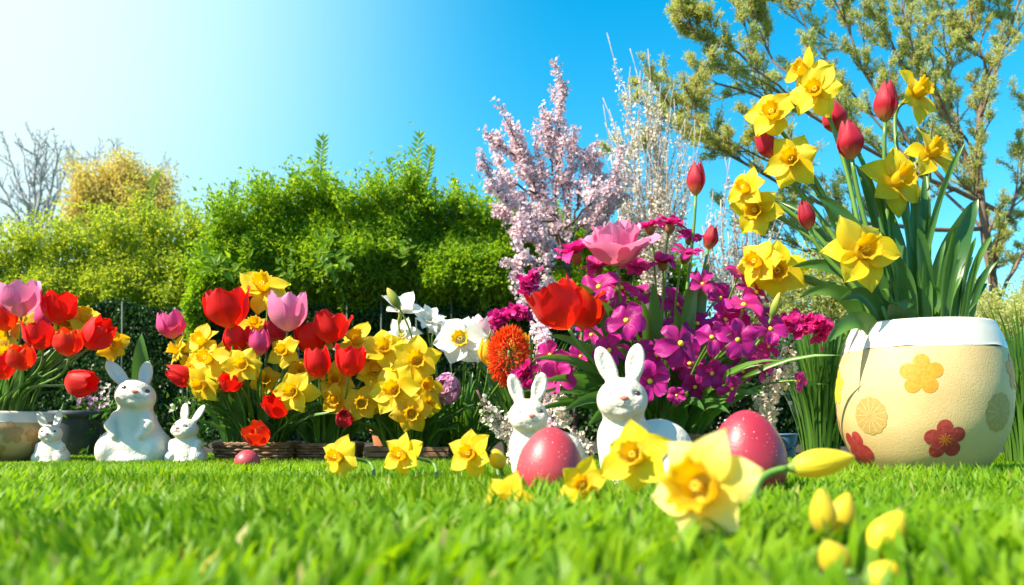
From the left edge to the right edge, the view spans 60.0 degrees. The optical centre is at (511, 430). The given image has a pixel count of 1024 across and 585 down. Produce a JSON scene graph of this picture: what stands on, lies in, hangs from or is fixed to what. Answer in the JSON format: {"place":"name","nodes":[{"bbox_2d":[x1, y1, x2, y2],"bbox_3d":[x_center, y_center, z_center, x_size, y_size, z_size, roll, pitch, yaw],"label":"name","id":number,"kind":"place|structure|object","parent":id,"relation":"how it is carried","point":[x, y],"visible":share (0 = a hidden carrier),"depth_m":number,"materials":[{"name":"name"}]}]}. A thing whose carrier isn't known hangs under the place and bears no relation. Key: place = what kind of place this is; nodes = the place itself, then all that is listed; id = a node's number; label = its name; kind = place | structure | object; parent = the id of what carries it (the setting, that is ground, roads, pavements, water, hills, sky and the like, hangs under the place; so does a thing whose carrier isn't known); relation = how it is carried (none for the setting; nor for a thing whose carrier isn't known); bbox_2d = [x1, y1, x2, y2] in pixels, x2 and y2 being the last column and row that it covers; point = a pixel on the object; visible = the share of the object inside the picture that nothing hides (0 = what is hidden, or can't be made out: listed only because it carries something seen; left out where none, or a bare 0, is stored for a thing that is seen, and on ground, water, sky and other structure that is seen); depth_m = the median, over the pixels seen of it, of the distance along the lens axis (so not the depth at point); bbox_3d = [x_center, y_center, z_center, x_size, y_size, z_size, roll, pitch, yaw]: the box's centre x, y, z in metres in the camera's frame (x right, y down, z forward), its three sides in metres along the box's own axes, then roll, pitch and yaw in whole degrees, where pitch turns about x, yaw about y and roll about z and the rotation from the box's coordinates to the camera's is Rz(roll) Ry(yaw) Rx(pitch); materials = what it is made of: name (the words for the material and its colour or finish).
{"place":"outdoors","nodes":[
{"label":"outdoors","id":0,"kind":"place"},
{"bbox_2d":[0,431,1023,584],"bbox_3d":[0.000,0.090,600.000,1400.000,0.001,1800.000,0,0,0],"label":"lawn","id":1,"kind":"structure","parent":0,"point":[851,580],"depth_m":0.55,"materials":[{"name":"green plant"}]},
{"bbox_2d":[0,411,53,461],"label":"flower pot","id":2,"kind":"object","parent":1,"relation":"on","point":[19,433],"visible":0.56,"depth_m":2.27,"materials":[{"name":"beige ceramic"}]},
{"bbox_2d":[0,343,36,410],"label":"tulip","id":3,"kind":"object","parent":2,"relation":"in","point":[22,358],"visible":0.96,"depth_m":2.19,"materials":[{"name":"red plant"}]},
{"bbox_2d":[0,279,41,344],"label":"tulip","id":4,"kind":"object","parent":2,"relation":"in","point":[20,298],"visible":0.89,"depth_m":2.25,"materials":[{"name":"pink plant"}]},
{"bbox_2d":[8,320,54,410],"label":"tulip","id":5,"kind":"object","parent":2,"relation":"in","point":[39,335],"visible":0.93,"depth_m":2.24,"materials":[{"name":"red plant"}]},
{"bbox_2d":[13,326,83,410],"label":"tulip","id":6,"kind":"object","parent":2,"relation":"in","point":[68,343],"visible":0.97,"depth_m":2.23,"materials":[{"name":"red plant"}]},
{"bbox_2d":[24,290,77,410],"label":"tulip","id":7,"kind":"object","parent":2,"relation":"in","point":[59,309],"visible":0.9,"depth_m":2.31,"materials":[{"name":"red plant"}]},
{"bbox_2d":[11,370,99,410],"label":"tulip","id":8,"kind":"object","parent":2,"relation":"in","point":[80,383],"visible":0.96,"depth_m":2.20,"materials":[{"name":"red plant"}]},
{"bbox_2d":[20,314,116,410],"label":"tulip","id":9,"kind":"object","parent":2,"relation":"in","point":[98,332],"visible":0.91,"depth_m":2.25,"materials":[{"name":"red plant"}]},
{"bbox_2d":[25,331,130,410],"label":"daffodil","id":10,"kind":"object","parent":2,"relation":"in","point":[114,350],"visible":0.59,"depth_m":2.35,"materials":[{"name":"yellow plant"}]},
{"bbox_2d":[0,122,90,255],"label":"bare tree","id":11,"kind":"object","parent":1,"relation":"on","point":[33,184],"visible":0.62,"depth_m":25.96,"materials":[{"name":"grey plant"}]},
{"bbox_2d":[31,410,70,462],"bbox_3d":[-1.193,0.021,2.307,0.089,0.152,0.092,0,0,0],"label":"rabbit figurine","id":12,"kind":"object","parent":1,"relation":"on","point":[50,445],"visible":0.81,"depth_m":2.27,"materials":[{"name":"white ceramic"}]},
{"bbox_2d":[47,410,103,456],"bbox_3d":[-1.349,0.015,2.750,0.162,0.150,0.162,0,0,0],"label":"planter","id":13,"kind":"object","parent":1,"relation":"on","point":[74,426],"visible":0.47,"depth_m":2.69,"materials":[{"name":"grey ceramic"}]},
{"bbox_2d":[50,139,187,259],"bbox_3d":[-9.712,-3.747,21.948,3.382,6.754,1.854,0,0,0],"label":"golden tree","id":14,"kind":"object","parent":1,"relation":"on","point":[94,185],"visible":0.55,"depth_m":21.75,"materials":[{"name":"yellow plant"}]},
{"bbox_2d":[94,361,170,461],"bbox_3d":[-0.975,-0.039,2.315,0.187,0.286,0.190,0,0,0],"label":"rabbit figurine","id":15,"kind":"object","parent":1,"relation":"on","point":[134,429],"visible":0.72,"depth_m":2.25,"materials":[{"name":"white ceramic"}]},
{"bbox_2d":[164,403,206,461],"bbox_3d":[-0.836,0.014,2.288,0.102,0.168,0.105,0,0,0],"label":"rabbit figurine","id":16,"kind":"object","parent":1,"relation":"on","point":[185,443],"visible":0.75,"depth_m":2.25,"materials":[{"name":"white ceramic"}]},
{"bbox_2d":[212,441,301,460],"bbox_3d":[-0.704,0.060,2.460,0.221,0.061,0.203,0,0,0],"label":"wicker tray","id":17,"kind":"object","parent":1,"relation":"on","point":[272,451],"visible":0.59,"depth_m":2.37,"materials":[{"name":"wicker"}]},
{"bbox_2d":[156,309,227,441],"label":"tulip","id":18,"kind":"object","parent":17,"relation":"in","point":[172,325],"visible":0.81,"depth_m":2.40,"materials":[{"name":"pink plant"}]},
{"bbox_2d":[186,364,235,441],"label":"daffodil","id":19,"kind":"object","parent":17,"relation":"in","point":[201,385],"visible":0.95,"depth_m":2.32,"materials":[{"name":"yellow plant"}]},
{"bbox_2d":[190,346,235,442],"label":"daffodil","id":20,"kind":"object","parent":17,"relation":"in","point":[215,359],"visible":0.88,"depth_m":2.35,"materials":[{"name":"yellow plant"}]},
{"bbox_2d":[202,285,250,441],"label":"tulip","id":21,"kind":"object","parent":17,"relation":"in","point":[226,309],"visible":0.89,"depth_m":2.32,"materials":[{"name":"red plant"}]},
{"bbox_2d":[221,347,262,425],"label":"daffodil","id":22,"kind":"object","parent":17,"relation":"in","point":[244,365],"visible":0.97,"depth_m":2.31,"materials":[{"name":"yellow plant"}]},
{"bbox_2d":[240,270,290,394],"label":"daffodil","id":23,"kind":"object","parent":17,"relation":"in","point":[261,284],"visible":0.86,"depth_m":2.41,"materials":[{"name":"yellow plant"}]},
{"bbox_2d":[187,370,345,442],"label":"leaf clump","id":24,"kind":"object","parent":17,"relation":"in","point":[294,422],"visible":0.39,"depth_m":2.40,"materials":[{"name":"green plant"}]},
{"bbox_2d":[246,335,299,441],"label":"daffodil","id":25,"kind":"object","parent":17,"relation":"in","point":[283,354],"visible":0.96,"depth_m":2.33,"materials":[{"name":"yellow plant"}]},
{"bbox_2d":[255,290,307,424],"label":"tulip","id":26,"kind":"object","parent":17,"relation":"in","point":[287,312],"visible":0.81,"depth_m":2.33,"materials":[{"name":"pink plant"}]},
{"bbox_2d":[273,372,321,442],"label":"daffodil","id":27,"kind":"object","parent":17,"relation":"in","point":[295,391],"visible":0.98,"depth_m":2.27,"materials":[{"name":"yellow plant"}]},
{"bbox_2d":[294,442,364,459],"bbox_3d":[-0.520,0.062,2.520,0.188,0.058,0.193,0,0,0],"label":"wicker tray","id":28,"kind":"object","parent":1,"relation":"on","point":[309,450],"visible":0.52,"depth_m":2.43,"materials":[{"name":"wicker"}]},
{"bbox_2d":[304,345,336,442],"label":"tulip","id":29,"kind":"object","parent":28,"relation":"in","point":[317,363],"visible":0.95,"depth_m":2.31,"materials":[{"name":"red plant"}]},
{"bbox_2d":[313,309,353,442],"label":"tulip","id":30,"kind":"object","parent":28,"relation":"in","point":[329,327],"visible":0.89,"depth_m":2.35,"materials":[{"name":"red plant"}]},
{"bbox_2d":[314,343,365,442],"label":"tulip","id":31,"kind":"object","parent":28,"relation":"in","point":[350,360],"visible":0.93,"depth_m":2.30,"materials":[{"name":"red plant"}]},
{"bbox_2d":[339,385,377,435],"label":"daffodil","id":32,"kind":"object","parent":28,"relation":"in","point":[365,404],"visible":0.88,"depth_m":2.35,"materials":[{"name":"yellow plant"}]},
{"bbox_2d":[323,434,375,476],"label":"daffodil","id":33,"kind":"object","parent":1,"relation":"on","point":[340,455],"visible":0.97,"depth_m":1.33,"materials":[{"name":"yellow plant"}]},
{"bbox_2d":[364,446,451,459],"bbox_3d":[-0.294,0.068,2.550,0.236,0.043,0.178,0,0,0],"label":"wooden planter","id":34,"kind":"object","parent":1,"relation":"on","point":[372,452],"visible":0.57,"depth_m":2.46,"materials":[{"name":"brown wood"}]},
{"bbox_2d":[360,329,401,439],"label":"daffodil","id":35,"kind":"object","parent":34,"relation":"in","point":[379,345],"visible":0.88,"depth_m":2.39,"materials":[{"name":"yellow plant"}]},
{"bbox_2d":[369,365,421,440],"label":"daffodil","id":36,"kind":"object","parent":34,"relation":"in","point":[389,391],"visible":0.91,"depth_m":2.30,"materials":[{"name":"yellow plant"}]},
{"bbox_2d":[389,395,433,439],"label":"daffodil","id":37,"kind":"object","parent":34,"relation":"in","point":[412,414],"visible":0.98,"depth_m":2.29,"materials":[{"name":"yellow plant"}]},
{"bbox_2d":[353,393,473,446],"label":"leaf clump","id":38,"kind":"object","parent":34,"relation":"in","point":[434,432],"visible":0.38,"depth_m":2.51,"materials":[{"name":"green plant"}]},
{"bbox_2d":[391,334,441,383],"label":"daffodil","id":39,"kind":"object","parent":34,"relation":"in","point":[417,355],"visible":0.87,"depth_m":2.32,"materials":[{"name":"yellow plant"}]},
{"bbox_2d":[384,432,438,479],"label":"daffodil","id":40,"kind":"object","parent":1,"relation":"on","point":[402,455],"visible":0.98,"depth_m":1.30,"materials":[{"name":"yellow plant"}]},
{"bbox_2d":[380,371,501,457],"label":"leaf clump","id":41,"kind":"object","parent":1,"relation":"on","point":[492,442],"visible":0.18,"depth_m":2.60,"materials":[{"name":"green plant"}]},
{"bbox_2d":[433,316,488,439],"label":"daffodil","id":42,"kind":"object","parent":1,"relation":"on","point":[455,340],"visible":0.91,"depth_m":2.43,"materials":[{"name":"white plant"}]},
{"bbox_2d":[449,429,499,479],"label":"daffodil","id":43,"kind":"object","parent":1,"relation":"on","point":[470,455],"visible":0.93,"depth_m":1.24,"materials":[{"name":"yellow plant"}]},
{"bbox_2d":[476,390,512,466],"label":"blossom sprig","id":44,"kind":"object","parent":1,"relation":"on","point":[503,427],"visible":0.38,"depth_m":1.75,"materials":[{"name":"white plant"}]},
{"bbox_2d":[477,323,532,434],"bbox_3d":[-0.072,-0.093,2.398,0.125,0.360,0.449,0,0,-23],"label":"celosia","id":45,"kind":"object","parent":1,"relation":"on","point":[504,333],"visible":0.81,"depth_m":2.23,"materials":[{"name":"orange plant"}]},
{"bbox_2d":[485,471,535,513],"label":"daffodil","id":46,"kind":"object","parent":1,"relation":"on","point":[508,484],"visible":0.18,"depth_m":0.88,"materials":[{"name":"yellow plant"}]},
{"bbox_2d":[461,331,580,459],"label":"ornamental grass","id":47,"kind":"object","parent":1,"relation":"on","point":[504,401],"depth_m":2.42,"materials":[{"name":"plant"}]},
{"bbox_2d":[507,373,584,472],"bbox_3d":[0.057,0.001,1.403,0.130,0.185,0.137,0,0,0],"label":"rabbit figurine","id":48,"kind":"object","parent":1,"relation":"on","point":[528,418],"visible":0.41,"depth_m":1.36,"materials":[{"name":"white ceramic"}]},
{"bbox_2d":[516,427,581,487],"bbox_3d":[0.048,0.045,1.120,0.085,0.098,0.085,0,0,0],"label":"easter egg","id":49,"kind":"object","parent":1,"relation":"on","point":[552,452],"visible":0.51,"depth_m":1.09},
{"bbox_2d":[558,456,605,503],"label":"daffodil","id":50,"kind":"object","parent":1,"relation":"on","point":[583,474],"visible":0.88,"depth_m":0.90,"materials":[{"name":"yellow plant"}]},
{"bbox_2d":[203,441,1003,454],"bbox_3d":[0.000,0.070,4.840,11.000,0.031,4.120,0,0,0],"label":"flower bed","id":51,"kind":"object","parent":1,"relation":"on","point":[499,446],"visible":0.02,"depth_m":3.71,"materials":[{"name":"soil"}]},
{"bbox_2d":[0,170,219,318],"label":"hedge","id":52,"kind":"object","parent":51,"relation":"on","point":[140,270],"visible":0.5,"depth_m":6.35,"materials":[{"name":"green plant"}]},
{"bbox_2d":[17,297,600,442],"bbox_3d":[-1.697,-0.381,5.931,5.139,1.010,0.333,0,0,0],"label":"ivy screen","id":53,"kind":"object","parent":51,"relation":"on","point":[128,323],"visible":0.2,"depth_m":5.87,"materials":[{"name":"green plant"}]},
{"bbox_2d":[165,122,704,342],"bbox_3d":[-0.468,-0.968,5.974,3.362,2.116,1.575,0,0,0],"label":"hedge","id":54,"kind":"object","parent":51,"relation":"on","point":[328,242],"visible":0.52,"depth_m":5.79,"materials":[{"name":"green plant"}]},
{"bbox_2d":[475,55,638,424],"bbox_3d":[0.108,-1.000,4.717,0.914,1.945,0.832,0,0,-45],"label":"cherry tree","id":55,"kind":"object","parent":51,"relation":"on","point":[530,222],"visible":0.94,"depth_m":4.68,"materials":[{"name":"pink plant"}]},
{"bbox_2d":[601,33,701,318],"bbox_3d":[0.829,-1.225,5.308,0.620,2.360,0.696,0,0,33],"label":"blossom shrub","id":56,"kind":"object","parent":51,"relation":"on","point":[656,207],"visible":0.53,"depth_m":5.28,"materials":[{"name":"beige plant"}]},
{"bbox_2d":[693,158,788,406],"bbox_3d":[1.285,-0.789,5.039,0.506,1.494,0.392,0,0,24],"label":"blossom shrub","id":57,"kind":"object","parent":51,"relation":"on","point":[722,277],"visible":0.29,"depth_m":4.99,"materials":[{"name":"beige plant"}]},
{"bbox_2d":[708,239,849,430],"bbox_3d":[1.930,-0.604,5.553,1.698,1.405,1.015,0,0,0],"label":"shrub","id":58,"kind":"object","parent":51,"relation":"on","point":[824,305],"visible":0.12,"depth_m":5.47,"materials":[{"name":"green plant"}]},
{"bbox_2d":[569,303,1022,445],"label":"shrub","id":59,"kind":"object","parent":51,"relation":"on","point":[786,421],"visible":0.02,"depth_m":4.48,"materials":[{"name":"green plant"}]},
{"bbox_2d":[595,0,1023,322],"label":"feathery tree","id":60,"kind":"object","parent":51,"relation":"on","point":[961,32],"visible":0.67,"depth_m":6.49,"materials":[{"name":"green plant"}]},
{"bbox_2d":[974,272,1023,348],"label":"shrub","id":61,"kind":"object","parent":51,"relation":"on","point":[993,302],"visible":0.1,"depth_m":5.45,"materials":[{"name":"green plant"}]},
{"bbox_2d":[600,419,671,491],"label":"daffodil","id":62,"kind":"object","parent":1,"relation":"on","point":[634,456],"visible":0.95,"depth_m":0.88,"materials":[{"name":"yellow plant"}]},
{"bbox_2d":[594,344,691,483],"bbox_3d":[0.198,-0.016,1.303,0.156,0.221,0.160,0,0,0],"label":"rabbit figurine","id":63,"kind":"object","parent":1,"relation":"on","point":[621,402],"visible":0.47,"depth_m":1.26,"materials":[{"name":"white ceramic"}]},
{"bbox_2d":[688,433,710,442],"bbox_3d":[0.290,0.048,1.720,0.212,0.086,0.185,0,0,0],"label":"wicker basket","id":64,"kind":"object","parent":1,"relation":"on","point":[695,437],"visible":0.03,"depth_m":1.64,"materials":[{"name":"wicker"}]},
{"bbox_2d":[523,273,597,368],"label":"tulip","id":65,"kind":"object","parent":64,"relation":"in","point":[556,305],"visible":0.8,"depth_m":1.52,"materials":[{"name":"red plant"}]},
{"bbox_2d":[574,286,607,363],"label":"tulip","id":66,"kind":"object","parent":64,"relation":"in","point":[593,310],"visible":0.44,"depth_m":1.60,"materials":[{"name":"red plant"}]},
{"bbox_2d":[604,302,646,345],"bbox_3d":[0.229,-0.099,1.601,0.064,0.254,0.147,0,0,35],"label":"phlox","id":67,"kind":"object","parent":64,"relation":"in","point":[630,319],"visible":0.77,"depth_m":1.56,"materials":[{"name":"purple plant"}]},
{"bbox_2d":[534,263,760,433],"bbox_3d":[0.230,-0.141,1.587,0.410,0.347,0.198,0,0,-21],"label":"leaf clump","id":68,"kind":"object","parent":64,"relation":"in","point":[679,415],"visible":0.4,"depth_m":1.62,"materials":[{"name":"green plant"}]},
{"bbox_2d":[639,359,669,418],"bbox_3d":[0.239,-0.046,1.585,0.067,0.150,0.167,0,0,3],"label":"phlox","id":69,"kind":"object","parent":64,"relation":"in","point":[652,379],"visible":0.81,"depth_m":1.51,"materials":[{"name":"purple plant"}]},
{"bbox_2d":[653,325,699,408],"bbox_3d":[0.303,-0.079,1.589,0.076,0.214,0.136,0,0,22],"label":"phlox","id":70,"kind":"object","parent":64,"relation":"in","point":[675,344],"visible":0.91,"depth_m":1.54,"materials":[{"name":"purple plant"}]},
{"bbox_2d":[523,312,834,428],"bbox_3d":[0.319,-0.103,1.658,0.482,0.268,0.483,0,0,-33],"label":"leaf clump","id":71,"kind":"object","parent":64,"relation":"in","point":[652,410],"visible":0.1,"depth_m":1.62,"materials":[{"name":"green plant"}]},
{"bbox_2d":[748,339,797,428],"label":"blossom sprig","id":72,"kind":"object","parent":71,"relation":"attached to","point":[768,411],"visible":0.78,"depth_m":1.67,"materials":[{"name":"white plant"}]},
{"bbox_2d":[684,160,705,301],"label":"tulip","id":73,"kind":"object","parent":64,"relation":"in","point":[696,179],"visible":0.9,"depth_m":1.70,"materials":[{"name":"red plant"}]},
{"bbox_2d":[689,318,759,409],"bbox_3d":[0.361,-0.085,1.595,0.057,0.226,0.166,0,0,-40],"label":"phlox","id":74,"kind":"object","parent":64,"relation":"in","point":[740,338],"visible":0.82,"depth_m":1.55,"materials":[{"name":"purple plant"}]},
{"bbox_2d":[651,428,763,534],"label":"daffodil","id":75,"kind":"object","parent":1,"relation":"on","point":[707,476],"visible":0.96,"depth_m":0.59,"materials":[{"name":"yellow plant"}]},
{"bbox_2d":[718,410,787,491],"bbox_3d":[0.308,0.034,1.160,0.101,0.122,0.101,0,0,0],"label":"easter egg","id":76,"kind":"object","parent":1,"relation":"on","point":[754,437],"visible":0.49,"depth_m":1.12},
{"bbox_2d":[748,449,854,502],"bbox_3d":[0.275,0.054,0.857,0.111,0.073,0.030,0,0,-8],"label":"flower bud","id":77,"kind":"object","parent":1,"relation":"on","point":[813,463],"visible":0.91,"depth_m":0.85,"materials":[{"name":"yellow plant"}]},
{"bbox_2d":[770,311,850,452],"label":"ornamental grass","id":78,"kind":"object","parent":1,"relation":"on","point":[815,409],"depth_m":2.30,"materials":[{"name":"green plant"}]},
{"bbox_2d":[809,489,836,542],"bbox_3d":[0.211,0.065,0.602,0.020,0.051,0.022,0,0,0],"label":"flower bud","id":79,"kind":"object","parent":1,"relation":"on","point":[823,506],"visible":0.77,"depth_m":0.59,"materials":[{"name":"yellow plant"}]},
{"bbox_2d":[855,511,905,569],"bbox_3d":[0.233,0.071,0.561,0.030,0.040,0.022,0,0,0],"label":"flower bud","id":80,"kind":"object","parent":1,"relation":"on","point":[883,525],"visible":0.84,"depth_m":0.55,"materials":[{"name":"yellow plant"}]},
{"bbox_2d":[835,317,1015,471],"bbox_3d":[0.753,-0.052,1.630,0.301,0.284,0.300,0,0,0],"label":"flower pot","id":81,"kind":"object","parent":1,"relation":"on","point":[928,390],"visible":0.84,"depth_m":1.51,"materials":[{"name":"beige ceramic"}]},
{"bbox_2d":[736,239,826,286],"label":"daffodil","id":82,"kind":"object","parent":81,"relation":"in","point":[755,263],"visible":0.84,"depth_m":1.66,"materials":[{"name":"yellow plant"}]},
{"bbox_2d":[728,166,840,262],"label":"daffodil","id":83,"kind":"object","parent":81,"relation":"in","point":[744,189],"visible":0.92,"depth_m":1.66,"materials":[{"name":"yellow plant"}]},
{"bbox_2d":[743,93,837,230],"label":"daffodil","id":84,"kind":"object","parent":81,"relation":"in","point":[766,113],"visible":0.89,"depth_m":1.67,"materials":[{"name":"yellow plant"}]},
{"bbox_2d":[729,190,851,289],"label":"daffodil","id":85,"kind":"object","parent":81,"relation":"in","point":[758,217],"visible":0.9,"depth_m":1.66,"materials":[{"name":"yellow plant"}]},
{"bbox_2d":[750,240,841,297],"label":"daffodil","id":86,"kind":"object","parent":81,"relation":"in","point":[787,276],"visible":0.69,"depth_m":1.66,"materials":[{"name":"yellow plant"}]},
{"bbox_2d":[763,135,832,243],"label":"daffodil","id":87,"kind":"object","parent":81,"relation":"in","point":[789,162],"visible":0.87,"depth_m":1.67,"materials":[{"name":"yellow plant"}]},
{"bbox_2d":[779,46,853,288],"bbox_3d":[0.589,-0.451,1.710,0.178,0.572,0.072,0,0,38],"label":"daffodil","id":88,"kind":"object","parent":81,"relation":"in","point":[798,68],"visible":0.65,"depth_m":1.72,"materials":[{"name":"yellow plant"}]},
{"bbox_2d":[790,63,865,287],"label":"daffodil","id":89,"kind":"object","parent":81,"relation":"in","point":[818,90],"visible":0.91,"depth_m":1.66,"materials":[{"name":"yellow plant"}]},
{"bbox_2d":[798,199,871,314],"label":"tulip","id":90,"kind":"object","parent":81,"relation":"in","point":[806,216],"visible":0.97,"depth_m":1.62,"materials":[{"name":"red plant"}]},
{"bbox_2d":[836,119,868,225],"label":"tulip","id":91,"kind":"object","parent":81,"relation":"in","point":[850,142],"visible":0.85,"depth_m":1.63,"materials":[{"name":"red plant"}]},
{"bbox_2d":[819,215,901,319],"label":"daffodil","id":92,"kind":"object","parent":81,"relation":"in","point":[864,255],"visible":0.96,"depth_m":1.53,"materials":[{"name":"yellow plant"}]},
{"bbox_2d":[873,79,898,298],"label":"tulip","id":93,"kind":"object","parent":81,"relation":"in","point":[885,103],"visible":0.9,"depth_m":1.71,"materials":[{"name":"red plant"}]},
{"bbox_2d":[858,148,918,217],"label":"daffodil","id":94,"kind":"object","parent":81,"relation":"in","point":[893,175],"visible":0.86,"depth_m":1.70,"materials":[{"name":"yellow plant"}]},
{"bbox_2d":[792,137,987,344],"bbox_3d":[0.692,-0.377,1.641,0.359,0.457,0.242,0,0,0],"label":"leaf clump","id":95,"kind":"object","parent":81,"relation":"in","point":[854,300],"visible":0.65,"depth_m":1.63,"materials":[{"name":"green plant"}]},
{"bbox_2d":[893,70,964,250],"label":"daffodil","id":96,"kind":"object","parent":81,"relation":"in","point":[919,101],"visible":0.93,"depth_m":1.72,"materials":[{"name":"yellow plant"}]},
{"bbox_2d":[904,126,953,236],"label":"daffodil","id":97,"kind":"object","parent":81,"relation":"in","point":[932,154],"visible":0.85,"depth_m":1.71,"materials":[{"name":"yellow plant"}]},
{"bbox_2d":[888,227,997,317],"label":"leaf clump","id":98,"kind":"object","parent":81,"relation":"in","point":[952,289],"visible":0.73,"depth_m":1.60,"materials":[{"name":"green plant"}]},
{"bbox_2d":[977,300,1023,461],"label":"ornamental grass","id":99,"kind":"object","parent":1,"relation":"on","point":[1013,446],"depth_m":2.25,"materials":[{"name":"green plant"}]},
{"bbox_2d":[487,302,536,330],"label":"flower","id":100,"kind":"object","parent":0,"point":[498,319],"visible":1,"depth_m":2.04,"materials":[{"name":"pink plant"}]},
{"bbox_2d":[0,0,1023,428],"label":"sky","id":101,"kind":"structure","parent":0,"point":[220,87],"materials":[{"name":"blue"}]},
{"bbox_2d":[580,218,660,342],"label":"tulip","id":102,"kind":"object","parent":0,"point":[617,244],"visible":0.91,"depth_m":1.59,"materials":[{"name":"pink plant"}]},
{"bbox_2d":[780,307,834,351],"bbox_3d":[0.541,-0.191,1.658,0.125,0.081,0.076,0,0,0],"label":"carnation","id":103,"kind":"object","parent":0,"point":[797,323],"visible":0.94,"depth_m":1.65,"materials":[{"name":"pink plant"}]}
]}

